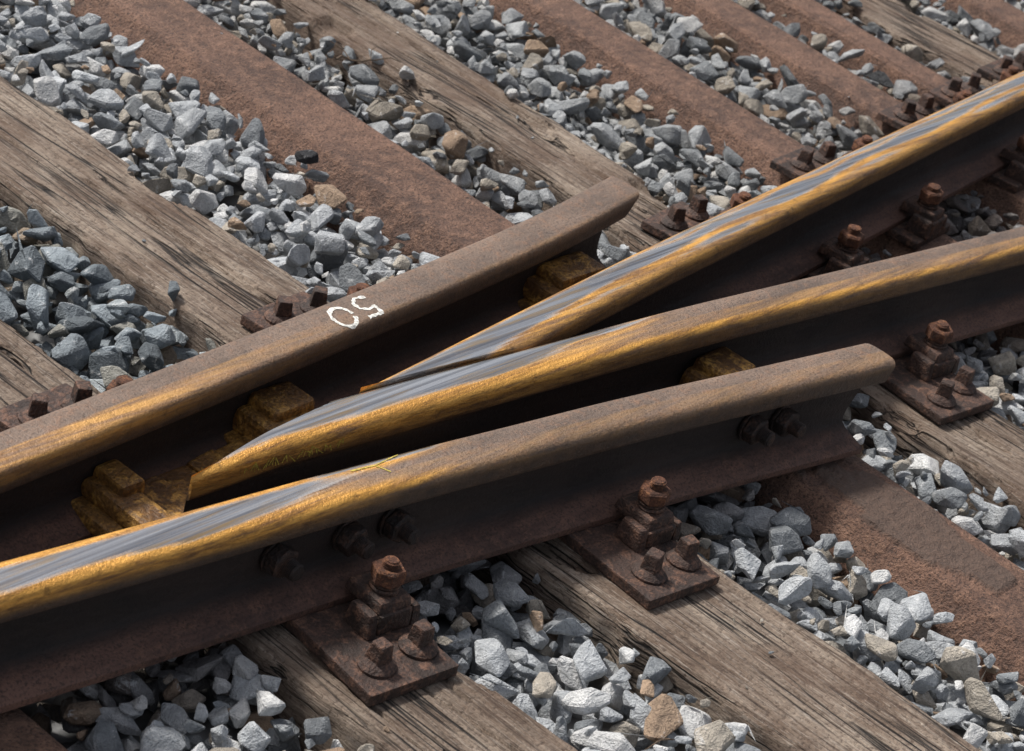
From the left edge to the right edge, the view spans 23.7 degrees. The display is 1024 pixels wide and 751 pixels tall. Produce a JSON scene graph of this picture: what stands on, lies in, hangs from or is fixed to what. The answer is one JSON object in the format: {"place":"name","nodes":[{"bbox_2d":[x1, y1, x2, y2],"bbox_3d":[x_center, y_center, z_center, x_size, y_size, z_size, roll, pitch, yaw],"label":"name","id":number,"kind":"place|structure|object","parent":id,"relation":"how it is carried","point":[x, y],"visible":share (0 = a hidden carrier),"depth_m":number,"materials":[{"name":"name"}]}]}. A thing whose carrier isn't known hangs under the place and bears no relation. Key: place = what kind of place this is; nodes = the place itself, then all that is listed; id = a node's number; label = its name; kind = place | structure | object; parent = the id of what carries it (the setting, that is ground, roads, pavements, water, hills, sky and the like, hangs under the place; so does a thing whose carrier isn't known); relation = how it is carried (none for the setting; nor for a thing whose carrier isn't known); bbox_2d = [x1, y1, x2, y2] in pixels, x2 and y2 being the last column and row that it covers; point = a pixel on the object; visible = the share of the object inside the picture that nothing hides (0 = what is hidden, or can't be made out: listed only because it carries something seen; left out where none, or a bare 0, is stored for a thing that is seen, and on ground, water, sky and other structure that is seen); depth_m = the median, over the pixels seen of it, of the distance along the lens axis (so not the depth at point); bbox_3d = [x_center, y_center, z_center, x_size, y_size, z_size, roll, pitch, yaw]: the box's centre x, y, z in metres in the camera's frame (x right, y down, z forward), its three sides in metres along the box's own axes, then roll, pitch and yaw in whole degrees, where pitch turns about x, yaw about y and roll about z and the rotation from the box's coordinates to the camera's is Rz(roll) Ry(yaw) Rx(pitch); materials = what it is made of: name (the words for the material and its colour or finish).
{"place":"outdoors","nodes":[
{"label":"outdoors","id":0,"kind":"place"},
{"bbox_2d":[0,0,1023,750],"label":"ground","id":1,"kind":"structure","parent":0,"point":[66,740],"depth_m":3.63,"materials":[{"name":"grey gravel"}]},
{"bbox_2d":[0,708,67,750],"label":"steel sleeper","id":2,"kind":"object","parent":1,"relation":"on","point":[20,730],"visible":0.83,"depth_m":2.83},
{"bbox_2d":[0,319,576,750],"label":"wooden sleeper","id":3,"kind":"object","parent":1,"relation":"on","point":[458,711],"visible":0.33,"depth_m":3.08,"materials":[{"name":"brown wood"}]},
{"bbox_2d":[0,374,132,431],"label":"rail fastening","id":4,"kind":"object","parent":3,"relation":"on","point":[32,407],"visible":0.26,"depth_m":3.37,"materials":[{"name":"brown metal"}]},
{"bbox_2d":[0,176,639,561],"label":"wing rail","id":5,"kind":"object","parent":3,"relation":"on","point":[162,421],"visible":0.84,"depth_m":3.41,"materials":[{"name":"metal"}]},
{"bbox_2d":[70,459,171,536],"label":"spacer block","id":6,"kind":"structure","parent":5,"relation":"on","point":[113,498],"depth_m":3.16,"materials":[{"name":"brown metal"}]},
{"bbox_2d":[144,435,251,515],"bbox_3d":[-0.390,0.141,3.309,0.106,0.026,0.387,31,32,24],"label":"filler casting","id":7,"kind":"object","parent":5,"relation":"on","point":[167,491],"visible":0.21,"depth_m":3.26,"materials":[{"name":"brown metal"}]},
{"bbox_2d":[224,381,314,443],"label":"spacer block","id":8,"kind":"structure","parent":5,"relation":"on","point":[261,412],"depth_m":3.40,"materials":[{"name":"brown metal"}]},
{"bbox_2d":[327,296,383,328],"bbox_3d":[-0.230,-0.091,3.539,0.053,0.005,0.101,30,32,22],"label":"painted number","id":9,"kind":"object","parent":5,"relation":"on","point":[356,320],"visible":1,"depth_m":3.54,"materials":[{"name":"white paint"}]},
{"bbox_2d":[282,555,458,704],"bbox_3d":[-0.169,0.306,3.122,0.160,0.108,0.185,-14,42,-43],"label":"rail fastening","id":10,"kind":"object","parent":3,"relation":"on","point":[373,643],"visible":0.98,"depth_m":3.13,"materials":[{"name":"brown metal"}]},
{"bbox_2d":[0,343,894,713],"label":"wing rail","id":11,"kind":"object","parent":3,"relation":"on","point":[98,609],"visible":0.99,"depth_m":3.22,"materials":[{"name":"metal"}]},
{"bbox_2d":[259,541,303,580],"bbox_3d":[-0.288,0.241,3.106,0.048,0.050,0.050,34,33,28],"label":"web bolt","id":12,"kind":"object","parent":11,"relation":"on","point":[278,560],"visible":0.98,"depth_m":3.10,"materials":[{"name":"brown metal"}]},
{"bbox_2d":[332,519,374,558],"bbox_3d":[-0.202,0.218,3.189,0.047,0.050,0.050,34,33,28],"label":"web bolt","id":13,"kind":"object","parent":11,"relation":"on","point":[350,538],"visible":0.98,"depth_m":3.18,"materials":[{"name":"brown metal"}]},
{"bbox_2d":[351,455,396,471],"bbox_3d":[-0.172,0.121,3.205,0.030,0.003,0.090,34,33,28],"label":"yellow chalk mark","id":14,"kind":"object","parent":11,"relation":"on","point":[375,465],"visible":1,"depth_m":3.20,"materials":[{"name":"yellow"}]},
{"bbox_2d":[378,506,419,544],"bbox_3d":[-0.145,0.204,3.243,0.048,0.050,0.050,34,33,28],"label":"web bolt","id":15,"kind":"object","parent":11,"relation":"on","point":[396,525],"visible":0.98,"depth_m":3.23,"materials":[{"name":"black metal"}]},
{"bbox_2d":[677,347,754,384],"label":"spacer block","id":16,"kind":"structure","parent":11,"relation":"on","point":[720,361],"depth_m":3.85,"materials":[{"name":"brown metal"}]},
{"bbox_2d":[738,413,775,446],"bbox_3d":[0.377,0.087,3.715,0.048,0.050,0.050,34,33,28],"label":"web bolt","id":17,"kind":"object","parent":11,"relation":"on","point":[753,429],"visible":0.99,"depth_m":3.70,"materials":[{"name":"brown metal"}]},
{"bbox_2d":[769,405,806,438],"bbox_3d":[0.429,0.077,3.762,0.048,0.050,0.050,34,33,28],"label":"web bolt","id":18,"kind":"object","parent":11,"relation":"on","point":[784,421],"visible":0.99,"depth_m":3.75,"materials":[{"name":"brown metal"}]},
{"bbox_2d":[0,76,980,750],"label":"wooden sleeper","id":19,"kind":"object","parent":1,"relation":"on","point":[82,192],"visible":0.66,"depth_m":3.45,"materials":[{"name":"brown wood"}]},
{"bbox_2d":[240,282,369,332],"bbox_3d":[-0.289,-0.102,3.758,0.186,0.107,0.160,31,32,24],"label":"rail fastening","id":20,"kind":"object","parent":19,"relation":"on","point":[281,308],"visible":0.38,"depth_m":3.76,"materials":[{"name":"brown metal"}]},
{"bbox_2d":[183,226,1023,512],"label":"crossing point rail","id":21,"kind":"object","parent":19,"relation":"on","point":[965,289],"visible":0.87,"depth_m":3.74,"materials":[{"name":"metal"}]},
{"bbox_2d":[244,438,343,473],"bbox_3d":[-0.286,0.106,3.216,0.172,0.019,0.001,-15,43,-44],"label":"yellow chalk mark","id":22,"kind":"object","parent":21,"relation":"attached to","point":[255,464],"visible":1,"depth_m":3.21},
{"bbox_2d":[559,476,719,610],"bbox_3d":[0.196,0.219,3.460,0.160,0.110,0.186,-15,42,-44],"label":"rail fastening","id":23,"kind":"object","parent":19,"relation":"on","point":[641,556],"visible":1,"depth_m":3.46,"materials":[{"name":"brown metal"}]},
{"bbox_2d":[67,0,1023,701],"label":"steel sleeper","id":24,"kind":"object","parent":1,"relation":"on","point":[903,536],"visible":0.57,"depth_m":4.25,"materials":[{"name":"brown metal"}]},
{"bbox_2d":[241,0,1023,533],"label":"wooden sleeper","id":25,"kind":"object","parent":1,"relation":"on","point":[981,450],"visible":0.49,"depth_m":4.62,"materials":[{"name":"brown wood"}]},
{"bbox_2d":[330,41,400,62],"bbox_3d":[-0.279,-0.619,4.702,0.139,0.018,0.064,4,32,-22],"label":"dry twig","id":26,"kind":"object","parent":25,"relation":"on","point":[349,59],"visible":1,"depth_m":4.69,"materials":[{"name":"brown wood"}]},
{"bbox_2d":[640,191,752,239],"bbox_3d":[0.361,-0.292,4.424,0.186,0.106,0.159,30,32,21],"label":"rail fastening","id":27,"kind":"object","parent":25,"relation":"on","point":[673,220],"visible":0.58,"depth_m":4.42,"materials":[{"name":"brown metal"}]},
{"bbox_2d":[799,224,867,278],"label":"rail fastening","id":28,"kind":"object","parent":25,"relation":"on","point":[842,251],"visible":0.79,"depth_m":4.41,"materials":[{"name":"brown metal"}]},
{"bbox_2d":[880,320,993,425],"bbox_3d":[0.722,-0.021,4.151,0.159,0.104,0.186,-14,42,-43],"label":"rail fastening","id":29,"kind":"object","parent":25,"relation":"on","point":[925,380],"visible":0.99,"depth_m":4.16,"materials":[{"name":"brown metal"}]},
{"bbox_2d":[475,0,1023,381],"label":"steel sleeper","id":30,"kind":"object","parent":1,"relation":"on","point":[758,144],"visible":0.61,"depth_m":5.03,"materials":[{"name":"brown metal"}]},
{"bbox_2d":[769,135,872,179],"bbox_3d":[0.636,-0.431,4.806,0.186,0.107,0.159,32,32,24],"label":"rail fastening","id":31,"kind":"object","parent":30,"relation":"on","point":[797,163],"visible":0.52,"depth_m":4.80,"materials":[{"name":"brown metal"}]},
{"bbox_2d":[883,184,950,249],"bbox_3d":[0.793,-0.320,4.698,0.083,0.106,0.151,31,32,23],"label":"rail fastening","id":32,"kind":"object","parent":30,"relation":"on","point":[925,224],"visible":0.98,"depth_m":4.67,"materials":[{"name":"brown metal"}]},
{"bbox_2d":[623,0,1023,229],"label":"steel sleeper","id":33,"kind":"object","parent":1,"relation":"on","point":[816,72],"visible":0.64,"depth_m":5.35,"materials":[{"name":"brown metal"}]},
{"bbox_2d":[359,71,1023,393],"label":"crossing splice rail","id":34,"kind":"object","parent":33,"relation":"on","point":[780,234],"visible":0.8,"depth_m":4.30,"materials":[{"name":"metal"}]},
{"bbox_2d":[517,251,605,309],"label":"spacer block","id":35,"kind":"structure","parent":34,"relation":"on","point":[551,277],"depth_m":3.97,"materials":[{"name":"brown metal"}]},
{"bbox_2d":[876,90,971,129],"bbox_3d":[0.900,-0.564,5.173,0.193,0.105,0.165,34,33,28],"label":"rail fastening","id":36,"kind":"object","parent":33,"relation":"on","point":[906,112],"visible":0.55,"depth_m":5.17,"materials":[{"name":"brown metal"}]},
{"bbox_2d":[984,134,1023,193],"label":"rail fastening","id":37,"kind":"object","parent":33,"relation":"on","point":[1010,178],"visible":0.94,"depth_m":5.04,"materials":[{"name":"brown metal"}]},
{"bbox_2d":[758,0,948,111],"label":"steel sleeper","id":38,"kind":"object","parent":1,"relation":"on","point":[892,63],"visible":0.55,"depth_m":5.56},
{"bbox_2d":[928,66,1018,105],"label":"rail fastening","id":39,"kind":"object","parent":38,"relation":"on","point":[943,93],"visible":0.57,"depth_m":5.36,"materials":[{"name":"brown metal"}]},
{"bbox_2d":[815,0,1001,87],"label":"wooden sleeper","id":40,"kind":"object","parent":1,"relation":"on","point":[902,24],"visible":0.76,"depth_m":5.72,"materials":[{"name":"brown wood"}]},
{"bbox_2d":[976,50,1023,81],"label":"rail fastening","id":41,"kind":"object","parent":40,"relation":"on","point":[991,71],"visible":0.68,"depth_m":5.57,"materials":[{"name":"brown metal"}]},
{"bbox_2d":[917,0,1023,48],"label":"steel sleeper","id":42,"kind":"object","parent":1,"relation":"on","point":[1006,19],"visible":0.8,"depth_m":5.98,"materials":[{"name":"brown metal"}]}
]}

